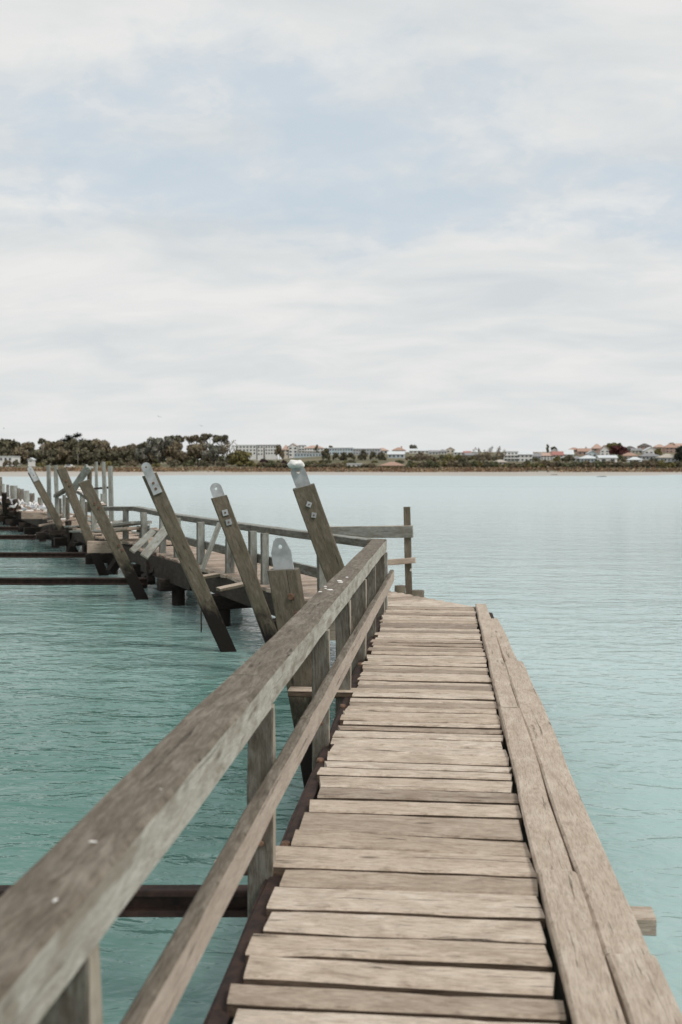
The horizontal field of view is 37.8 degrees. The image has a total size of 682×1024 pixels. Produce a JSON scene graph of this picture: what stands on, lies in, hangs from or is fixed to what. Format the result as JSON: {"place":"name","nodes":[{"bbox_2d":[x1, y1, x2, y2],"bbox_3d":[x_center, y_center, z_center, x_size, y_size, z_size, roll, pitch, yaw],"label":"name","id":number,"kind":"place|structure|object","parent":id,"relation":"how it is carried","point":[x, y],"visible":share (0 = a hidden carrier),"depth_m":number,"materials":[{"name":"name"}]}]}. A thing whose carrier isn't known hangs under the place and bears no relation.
{"place":"outdoors","nodes":[
{"label":"outdoors","id":0,"kind":"place"},
{"bbox_2d":[0,475,681,1023],"bbox_3d":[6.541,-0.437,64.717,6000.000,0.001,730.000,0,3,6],"label":"water","id":1,"kind":"structure","parent":0,"point":[574,583],"depth_m":13.20,"materials":[{"name":"teal liquid"}]},
{"bbox_2d":[24,491,28,503],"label":"stub pile","id":2,"kind":"object","parent":1,"relation":"in","point":[26,496],"visible":0.26,"depth_m":41.83,"materials":[{"name":"grey wood"}]},
{"bbox_2d":[29,493,34,503],"bbox_3d":[-12.695,0.260,40.937,0.218,2.065,0.214,0,3,6],"label":"stub pile","id":3,"kind":"object","parent":1,"relation":"in","point":[31,497],"visible":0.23,"depth_m":40.82,"materials":[{"name":"grey wood"}]},
{"bbox_2d":[27,467,77,551],"bbox_3d":[-7.962,0.679,28.847,2.113,3.981,0.198,0,3,-9],"label":"guide pile","id":4,"kind":"object","parent":1,"relation":"in","point":[45,498],"visible":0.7,"depth_m":28.65,"materials":[{"name":"wood"}]},
{"bbox_2d":[56,467,108,575],"bbox_3d":[-5.644,0.986,22.892,1.686,4.025,0.171,-1,3,-22],"label":"guide pile","id":5,"kind":"object","parent":1,"relation":"in","point":[69,489],"visible":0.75,"depth_m":22.66,"materials":[{"name":"wood"}]},
{"bbox_2d":[78,479,148,599],"bbox_3d":[-3.932,1.261,18.725,1.964,3.765,0.194,-1,3,-26],"label":"guide pile","id":6,"kind":"object","parent":1,"relation":"in","point":[114,542],"visible":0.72,"depth_m":18.48,"materials":[{"name":"wood"}]},
{"bbox_2d":[141,462,236,651],"bbox_3d":[-1.727,1.367,13.422,1.879,4.065,0.180,-1,3,-17],"label":"guide pile","id":7,"kind":"object","parent":1,"relation":"in","point":[192,570],"visible":0.79,"depth_m":13.24,"materials":[{"name":"wood"}]},
{"bbox_2d":[210,483,277,642],"bbox_3d":[-0.795,1.570,11.968,1.523,3.843,0.152,0,3,-8],"label":"guide pile","id":8,"kind":"object","parent":1,"relation":"in","point":[240,553],"visible":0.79,"depth_m":11.83,"materials":[{"name":"wood"}]},
{"bbox_2d":[267,537,311,787],"bbox_3d":[-0.176,1.922,7.615,0.772,3.471,0.196,0,3,-10],"label":"guide pile","id":9,"kind":"object","parent":1,"relation":"in","point":[285,582],"visible":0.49,"depth_m":7.49,"materials":[{"name":"wood"}]},
{"bbox_2d":[287,460,344,582],"bbox_3d":[0.228,1.450,11.234,1.709,4.074,0.220,-1,3,-16],"label":"guide pile","id":10,"kind":"object","parent":1,"relation":"in","point":[318,528],"visible":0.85,"depth_m":10.99,"materials":[{"name":"wood"}]},
{"bbox_2d":[0,492,681,1023],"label":"jetty","id":11,"kind":"object","parent":1,"relation":"in","point":[440,856],"visible":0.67,"depth_m":4.12,"materials":[{"name":"wood"}]},
{"bbox_2d":[0,526,22,530],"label":"slipway beam","id":12,"kind":"structure","parent":11,"relation":"attached to","point":[9,528],"depth_m":35.93,"materials":[{"name":"wood"}]},
{"bbox_2d":[0,535,50,539],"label":"slipway beam","id":13,"kind":"structure","parent":11,"relation":"attached to","point":[17,537],"depth_m":31.46,"materials":[{"name":"wood"}]},
{"bbox_2d":[0,552,88,557],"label":"slipway beam","id":14,"kind":"structure","parent":11,"relation":"attached to","point":[42,555],"depth_m":24.84,"materials":[{"name":"wood"}]},
{"bbox_2d":[46,465,51,519],"bbox_3d":[-9.257,-0.413,31.605,0.139,2.153,0.103,0,3,6],"label":"post","id":15,"kind":"object","parent":11,"relation":"on","point":[48,470],"visible":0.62,"depth_m":31.54,"materials":[{"name":"grey wood"}]},
{"bbox_2d":[53,465,59,516],"bbox_3d":[-8.916,-0.433,31.267,0.176,2.084,0.106,0,3,6],"label":"post","id":16,"kind":"object","parent":11,"relation":"on","point":[56,487],"visible":0.63,"depth_m":31.21,"materials":[{"name":"grey wood"}]},
{"bbox_2d":[62,495,65,517],"bbox_3d":[-8.756,-0.039,31.472,0.124,1.005,0.088,0,3,6],"label":"stake","id":17,"kind":"object","parent":11,"relation":"on","point":[63,505],"visible":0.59,"depth_m":31.43,"materials":[{"name":"grey wood"}]},
{"bbox_2d":[65,497,69,519],"bbox_3d":[-8.242,0.009,30.012,0.108,0.892,0.087,0,3,6],"label":"stake","id":18,"kind":"object","parent":11,"relation":"on","point":[67,507],"visible":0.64,"depth_m":29.97,"materials":[{"name":"grey wood"}]},
{"bbox_2d":[0,577,155,584],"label":"slipway beam","id":19,"kind":"structure","parent":11,"relation":"attached to","point":[63,581],"depth_m":19.15,"materials":[{"name":"wood"}]},
{"bbox_2d":[95,462,98,497],"bbox_3d":[-7.337,-0.479,29.898,0.117,2.063,0.087,0,3,6],"label":"post","id":20,"kind":"object","parent":11,"relation":"on","point":[96,475],"visible":0.43,"depth_m":29.84,"materials":[{"name":"grey wood"}]},
{"bbox_2d":[101,462,107,515],"bbox_3d":[-6.598,-0.381,27.817,0.155,2.052,0.093,0,3,6],"label":"post","id":21,"kind":"object","parent":11,"relation":"on","point":[104,485],"visible":0.52,"depth_m":27.76,"materials":[{"name":"grey wood"}]},
{"bbox_2d":[108,466,113,521],"bbox_3d":[-6.299,-0.264,27.288,0.146,1.998,0.111,0,3,6],"label":"post","id":22,"kind":"object","parent":11,"relation":"on","point":[110,491],"visible":0.63,"depth_m":27.23,"materials":[{"name":"grey wood"}]},
{"bbox_2d":[0,885,247,916],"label":"slipway beam","id":23,"kind":"structure","parent":11,"relation":"attached to","point":[160,900],"depth_m":4.45,"materials":[{"name":"wood"}]},
{"bbox_2d":[0,539,393,1023],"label":"railing","id":24,"kind":"object","parent":11,"relation":"attached to","point":[65,899],"visible":0.93,"depth_m":2.68,"materials":[{"name":"weathered bare timber"}]},
{"bbox_2d":[53,487,373,591],"bbox_3d":[-4.663,0.247,21.575,0.855,1.454,22.104,-1,3,-25],"label":"railing","id":25,"kind":"object","parent":11,"relation":"attached to","point":[202,545],"visible":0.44,"depth_m":15.37,"materials":[{"name":"grey wood"}]},
{"bbox_2d":[87,468,91,511],"bbox_3d":[-6.393,-0.562,25.319,0.143,1.143,0.200,0,3,6],"label":"post","id":26,"kind":"object","parent":25,"relation":"attached to","point":[89,476],"visible":0.34,"depth_m":25.28,"materials":[{"name":"grey wood"}]},
{"bbox_2d":[65,464,92,495],"bbox_3d":[-6.598,-0.762,25.240,0.954,0.891,0.248,2,3,37],"label":"board","id":27,"kind":"object","parent":26,"relation":"attached to","point":[84,473],"visible":0.78,"depth_m":25.07,"materials":[{"name":"grey wood"}]},
{"bbox_2d":[129,529,155,552],"bbox_3d":[-3.684,0.535,18.507,0.112,0.422,0.690,1,3,27],"label":"board","id":28,"kind":"object","parent":25,"relation":"attached to","point":[143,540],"visible":1,"depth_m":18.48,"materials":[{"name":"grey wood"}]},
{"bbox_2d":[140,526,167,558],"bbox_3d":[-3.295,0.541,17.666,0.146,0.550,0.716,1,3,27],"label":"board","id":29,"kind":"object","parent":25,"relation":"attached to","point":[154,543],"visible":0.91,"depth_m":17.62,"materials":[{"name":"grey wood"}]},
{"bbox_2d":[330,507,415,594],"bbox_3d":[0.254,0.768,13.188,1.529,1.688,0.216,1,3,19],"label":"railing","id":30,"kind":"object","parent":11,"relation":"attached to","point":[405,531],"visible":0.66,"depth_m":12.99,"materials":[{"name":"grey wood"}]},
{"bbox_2d":[0,452,681,476],"bbox_3d":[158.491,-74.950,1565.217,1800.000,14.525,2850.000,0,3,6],"label":"shore ground","id":31,"kind":"structure","parent":0,"point":[73,473],"depth_m":396.47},
{"bbox_2d":[0,447,10,455],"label":"tree","id":32,"kind":"object","parent":31,"relation":"on","point":[4,451],"visible":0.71,"depth_m":513.87,"materials":[{"name":"green plant"}]},
{"bbox_2d":[0,438,20,454],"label":"tree","id":33,"kind":"object","parent":31,"relation":"on","point":[10,444],"visible":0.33,"depth_m":550.25,"materials":[{"name":"green plant"}]},
{"bbox_2d":[0,456,20,465],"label":"shed","id":34,"kind":"structure","parent":31,"relation":"on","point":[5,458],"depth_m":480.17,"materials":[{"name":"metal"}]},
{"bbox_2d":[9,449,31,465],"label":"tree","id":35,"kind":"object","parent":31,"relation":"on","point":[23,454],"visible":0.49,"depth_m":513.67,"materials":[{"name":"green plant"}]},
{"bbox_2d":[13,441,35,463],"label":"tree","id":36,"kind":"object","parent":31,"relation":"on","point":[29,446],"visible":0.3,"depth_m":552.05,"materials":[{"name":"green plant"}]},
{"bbox_2d":[27,458,35,465],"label":"house","id":37,"kind":"structure","parent":31,"relation":"on","point":[31,461],"depth_m":471.66,"materials":[{"name":"paint"}]},
{"bbox_2d":[24,449,45,465],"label":"tree","id":38,"kind":"object","parent":31,"relation":"on","point":[37,455],"visible":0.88,"depth_m":511.94,"materials":[{"name":"green plant"}]},
{"bbox_2d":[37,438,46,449],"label":"tree","id":39,"kind":"object","parent":31,"relation":"on","point":[41,441],"visible":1,"depth_m":541.77,"materials":[{"name":"green plant"}]},
{"bbox_2d":[39,439,66,464],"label":"tree","id":40,"kind":"object","parent":31,"relation":"on","point":[50,445],"visible":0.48,"depth_m":549.11,"materials":[{"name":"green plant"}]},
{"bbox_2d":[41,448,65,465],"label":"tree","id":41,"kind":"object","parent":31,"relation":"on","point":[47,461],"visible":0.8,"depth_m":511.88,"materials":[{"name":"green plant"}]},
{"bbox_2d":[56,449,77,464],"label":"tree","id":42,"kind":"object","parent":31,"relation":"on","point":[65,454],"visible":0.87,"depth_m":510.29,"materials":[{"name":"green plant"}]},
{"bbox_2d":[58,438,82,464],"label":"tree","id":43,"kind":"object","parent":31,"relation":"on","point":[70,444],"visible":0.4,"depth_m":548.03,"materials":[{"name":"green plant"}]},
{"bbox_2d":[61,433,82,441],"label":"pine tree","id":44,"kind":"object","parent":31,"relation":"on","point":[77,435],"visible":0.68,"depth_m":565.36,"materials":[{"name":"green plant"}]},
{"bbox_2d":[70,449,92,465],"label":"tree","id":45,"kind":"object","parent":31,"relation":"on","point":[85,456],"visible":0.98,"depth_m":509.79,"materials":[{"name":"green plant"}]},
{"bbox_2d":[71,439,95,454],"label":"tree","id":46,"kind":"object","parent":31,"relation":"on","point":[87,444],"visible":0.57,"depth_m":544.99,"materials":[{"name":"green plant"}]},
{"bbox_2d":[88,449,109,465],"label":"tree","id":47,"kind":"object","parent":31,"relation":"on","point":[98,455],"visible":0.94,"depth_m":508.41,"materials":[{"name":"green plant"}]},
{"bbox_2d":[90,438,110,463],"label":"tree","id":48,"kind":"object","parent":31,"relation":"on","point":[102,445],"visible":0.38,"depth_m":545.24,"materials":[{"name":"green plant"}]},
{"bbox_2d":[106,450,125,465],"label":"tree","id":49,"kind":"object","parent":31,"relation":"on","point":[114,457],"visible":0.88,"depth_m":508.44,"materials":[{"name":"green plant"}]},
{"bbox_2d":[119,443,135,464],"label":"tree","id":50,"kind":"object","parent":31,"relation":"on","point":[131,447],"visible":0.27,"depth_m":544.89,"materials":[{"name":"green plant"}]},
{"bbox_2d":[120,449,141,464],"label":"tree","id":51,"kind":"object","parent":31,"relation":"on","point":[128,455],"visible":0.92,"depth_m":508.20,"materials":[{"name":"green plant"}]},
{"bbox_2d":[125,460,137,466],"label":"shrub","id":52,"kind":"object","parent":31,"relation":"on","point":[132,463],"visible":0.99,"depth_m":449.60,"materials":[{"name":"green plant"}]},
{"bbox_2d":[128,442,148,463],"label":"tree","id":53,"kind":"object","parent":31,"relation":"on","point":[141,445],"visible":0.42,"depth_m":545.34,"materials":[{"name":"green plant"}]},
{"bbox_2d":[134,446,152,461],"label":"tree","id":54,"kind":"object","parent":31,"relation":"on","point":[142,453],"visible":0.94,"depth_m":507.96,"materials":[{"name":"green plant"}]},
{"bbox_2d":[146,436,174,462],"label":"tree","id":55,"kind":"object","parent":31,"relation":"on","point":[158,446],"visible":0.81,"depth_m":504.60,"materials":[{"name":"green plant"}]},
{"bbox_2d":[164,435,184,442],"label":"tree","id":56,"kind":"object","parent":31,"relation":"on","point":[178,438],"visible":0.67,"depth_m":542.70,"materials":[{"name":"green plant"}]},
{"bbox_2d":[170,458,180,466],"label":"shrub","id":57,"kind":"object","parent":31,"relation":"on","point":[173,462],"visible":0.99,"depth_m":447.48,"materials":[{"name":"green plant"}]},
{"bbox_2d":[163,441,191,464],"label":"tree","id":58,"kind":"object","parent":31,"relation":"on","point":[174,451],"visible":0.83,"depth_m":504.07,"materials":[{"name":"green plant"}]},
{"bbox_2d":[182,459,195,466],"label":"shrub","id":59,"kind":"object","parent":31,"relation":"on","point":[190,462],"visible":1,"depth_m":446.96,"materials":[{"name":"green plant"}]},
{"bbox_2d":[182,435,205,444],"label":"tree","id":60,"kind":"object","parent":31,"relation":"on","point":[191,439],"visible":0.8,"depth_m":544.91,"materials":[{"name":"green plant"}]},
{"bbox_2d":[181,443,211,463],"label":"tree","id":61,"kind":"object","parent":31,"relation":"on","point":[194,450],"visible":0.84,"depth_m":487.44,"materials":[{"name":"green plant"}]},
{"bbox_2d":[197,460,209,466],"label":"shrub","id":62,"kind":"object","parent":31,"relation":"on","point":[201,463],"visible":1,"depth_m":446.60,"materials":[{"name":"green plant"}]},
{"bbox_2d":[198,433,218,464],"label":"tree","id":63,"kind":"object","parent":31,"relation":"on","point":[205,437],"visible":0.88,"depth_m":512.88,"materials":[{"name":"green plant"}]},
{"bbox_2d":[200,443,224,465],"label":"tree","id":64,"kind":"object","parent":31,"relation":"on","point":[213,450],"visible":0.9,"depth_m":479.37,"materials":[{"name":"green plant"}]},
{"bbox_2d":[212,435,229,455],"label":"tree","id":65,"kind":"object","parent":31,"relation":"on","point":[223,438],"visible":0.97,"depth_m":506.33,"materials":[{"name":"green plant"}]},
{"bbox_2d":[216,455,229,464],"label":"thicket","id":66,"kind":"object","parent":31,"relation":"on","point":[221,458],"visible":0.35,"depth_m":501.32,"materials":[{"name":"green plant"}]},
{"bbox_2d":[219,440,237,465],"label":"tree","id":67,"kind":"object","parent":31,"relation":"on","point":[226,449],"visible":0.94,"depth_m":476.59,"materials":[{"name":"green plant"}]},
{"bbox_2d":[226,450,254,466],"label":"tree","id":68,"kind":"object","parent":31,"relation":"on","point":[241,459],"visible":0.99,"depth_m":455.52,"materials":[{"name":"green plant"}]},
{"bbox_2d":[235,445,256,459],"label":"apartment block","id":69,"kind":"structure","parent":31,"relation":"on","point":[252,449],"depth_m":764.62,"materials":[{"name":"concrete"}]},
{"bbox_2d":[257,445,264,459],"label":"apartment block","id":70,"kind":"structure","parent":31,"relation":"on","point":[260,452],"depth_m":763.89,"materials":[{"name":"white concrete"}]},
{"bbox_2d":[265,445,277,459],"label":"apartment block","id":71,"kind":"structure","parent":31,"relation":"on","point":[270,452],"depth_m":763.06,"materials":[{"name":"white concrete"}]},
{"bbox_2d":[275,444,284,458],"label":"tree","id":72,"kind":"object","parent":31,"relation":"on","point":[279,451],"visible":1,"depth_m":740.40,"materials":[{"name":"green plant"}]},
{"bbox_2d":[282,445,288,458],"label":"house","id":73,"kind":"structure","parent":31,"relation":"on","point":[285,449],"depth_m":761.88,"materials":[{"name":"tile"}]},
{"bbox_2d":[288,443,297,457],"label":"house","id":74,"kind":"structure","parent":31,"relation":"on","point":[292,448],"depth_m":761.26,"materials":[{"name":"paint"}]},
{"bbox_2d":[298,445,305,452],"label":"apartment block","id":75,"kind":"structure","parent":31,"relation":"on","point":[301,448],"depth_m":760.29,"materials":[{"name":"white paint"}]},
{"bbox_2d":[294,453,320,457],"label":"house","id":76,"kind":"structure","parent":31,"relation":"on","point":[298,455],"depth_m":620.94,"materials":[{"name":"metal"}]},
{"bbox_2d":[304,445,323,452],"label":"apartment block","id":77,"kind":"structure","parent":31,"relation":"on","point":[310,449],"depth_m":759.88,"materials":[{"name":"tile"}]},
{"bbox_2d":[321,448,330,459],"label":"tree","id":78,"kind":"object","parent":31,"relation":"on","point":[325,453],"visible":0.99,"depth_m":532.78,"materials":[{"name":"green plant"}]},
{"bbox_2d":[0,466,681,471],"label":"dune grass","id":79,"kind":"structure","parent":31,"relation":"on","point":[368,469],"depth_m":421.86,"materials":[{"name":"plant"}]},
{"bbox_2d":[329,448,352,454],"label":"office building","id":80,"kind":"structure","parent":31,"relation":"on","point":[339,451],"depth_m":627.88,"materials":[{"name":"metal"}]},
{"bbox_2d":[357,450,367,459],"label":"tree","id":81,"kind":"object","parent":31,"relation":"on","point":[363,455],"visible":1,"depth_m":530.48,"materials":[{"name":"green plant"}]},
{"bbox_2d":[353,448,380,454],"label":"office building","id":82,"kind":"structure","parent":31,"relation":"on","point":[356,451],"depth_m":626.13,"materials":[{"name":"concrete"}]},
{"bbox_2d":[377,452,386,459],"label":"tree","id":83,"kind":"object","parent":31,"relation":"on","point":[380,456],"visible":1,"depth_m":530.07,"materials":[{"name":"green plant"}]},
{"bbox_2d":[379,462,404,466],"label":"house","id":84,"kind":"structure","parent":31,"relation":"on","point":[393,464],"depth_m":445.23,"materials":[{"name":"brick"}]},
{"bbox_2d":[387,451,405,457],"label":"house","id":85,"kind":"structure","parent":31,"relation":"on","point":[396,454],"depth_m":563.61,"materials":[{"name":"metal"}]},
{"bbox_2d":[414,452,423,459],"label":"shrub","id":86,"kind":"object","parent":31,"relation":"on","point":[419,456],"visible":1,"depth_m":520.81,"materials":[{"name":"green plant"}]},
{"bbox_2d":[409,449,429,452],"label":"house","id":87,"kind":"structure","parent":31,"relation":"on","point":[418,450],"depth_m":648.38,"materials":[{"name":"metal"}]},
{"bbox_2d":[442,454,455,461],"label":"shrub","id":88,"kind":"object","parent":31,"relation":"on","point":[448,457],"visible":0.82,"depth_m":483.47,"materials":[{"name":"green plant"}]},
{"bbox_2d":[503,451,517,461],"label":"apartment block","id":89,"kind":"structure","parent":31,"relation":"on","point":[510,456],"depth_m":505.07,"materials":[{"name":"paint"}]},
{"bbox_2d":[516,452,532,461],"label":"apartment block","id":90,"kind":"structure","parent":31,"relation":"on","point":[523,456],"depth_m":504.58,"materials":[{"name":"paint"}]},
{"bbox_2d":[541,453,553,459],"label":"house","id":91,"kind":"structure","parent":31,"relation":"on","point":[547,456],"depth_m":528.20,"materials":[{"name":"tile"}]},
{"bbox_2d":[551,451,563,458],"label":"house","id":92,"kind":"structure","parent":31,"relation":"on","point":[559,453],"depth_m":528.20,"materials":[{"name":"red tile"}]},
{"bbox_2d":[558,450,573,456],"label":"house","id":93,"kind":"structure","parent":31,"relation":"on","point":[568,452],"depth_m":540.98,"materials":[{"name":"metal"}]},
{"bbox_2d":[576,447,590,454],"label":"house","id":94,"kind":"structure","parent":31,"relation":"on","point":[581,451],"depth_m":597.92,"materials":[{"name":"brick"}]},
{"bbox_2d":[577,455,596,461],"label":"house","id":95,"kind":"structure","parent":31,"relation":"on","point":[588,457],"depth_m":489.57,"materials":[{"name":"metal"}]},
{"bbox_2d":[591,444,600,454],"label":"house","id":96,"kind":"structure","parent":31,"relation":"on","point":[596,447],"depth_m":612.06,"materials":[{"name":"brick"}]},
{"bbox_2d":[598,445,608,454],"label":"house","id":97,"kind":"structure","parent":31,"relation":"on","point":[603,450],"depth_m":596.03,"materials":[{"name":"white paint"}]},
{"bbox_2d":[596,455,617,462],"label":"house","id":98,"kind":"structure","parent":31,"relation":"on","point":[601,458],"depth_m":477.19,"materials":[{"name":"metal"}]},
{"bbox_2d":[609,445,630,454],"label":"tree","id":99,"kind":"object","parent":31,"relation":"on","point":[619,450],"visible":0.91,"depth_m":535.58,"materials":[{"name":"red plant"}]},
{"bbox_2d":[623,453,637,457],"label":"house","id":100,"kind":"structure","parent":31,"relation":"on","point":[628,455],"depth_m":523.95,"materials":[{"name":"orange tile"}]},
{"bbox_2d":[626,457,642,462],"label":"house","id":101,"kind":"structure","parent":31,"relation":"on","point":[633,459],"depth_m":476.01,"materials":[{"name":"metal"}]},
{"bbox_2d":[629,448,641,453],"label":"house","id":102,"kind":"structure","parent":31,"relation":"on","point":[635,450],"depth_m":625.94,"materials":[{"name":"grey glass"}]},
{"bbox_2d":[641,459,652,467],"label":"shrub","id":103,"kind":"object","parent":31,"relation":"on","point":[649,462],"visible":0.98,"depth_m":423.48,"materials":[{"name":"green plant"}]},
{"bbox_2d":[638,453,659,459],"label":"house","id":104,"kind":"structure","parent":31,"relation":"on","point":[648,456],"depth_m":516.90,"materials":[{"name":"grey"}]},
{"bbox_2d":[642,447,655,453],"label":"house","id":105,"kind":"structure","parent":31,"relation":"on","point":[648,450],"depth_m":616.83,"materials":[{"name":"metal"}]},
{"bbox_2d":[655,454,678,461],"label":"house","id":106,"kind":"structure","parent":31,"relation":"on","point":[668,457],"depth_m":485.72,"materials":[{"name":"white"}]},
{"bbox_2d":[662,442,678,452],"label":"house","id":107,"kind":"structure","parent":31,"relation":"on","point":[669,448],"depth_m":641.01,"materials":[{"name":"brick"}]},
{"bbox_2d":[674,445,681,460],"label":"tree","id":108,"kind":"object","parent":31,"relation":"on","point":[677,454],"visible":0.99,"depth_m":483.97,"materials":[{"name":"green plant"}]},
{"bbox_2d":[0,0,681,459],"label":"sky","id":109,"kind":"structure","parent":0,"point":[439,225],"materials":[{"name":"white"}]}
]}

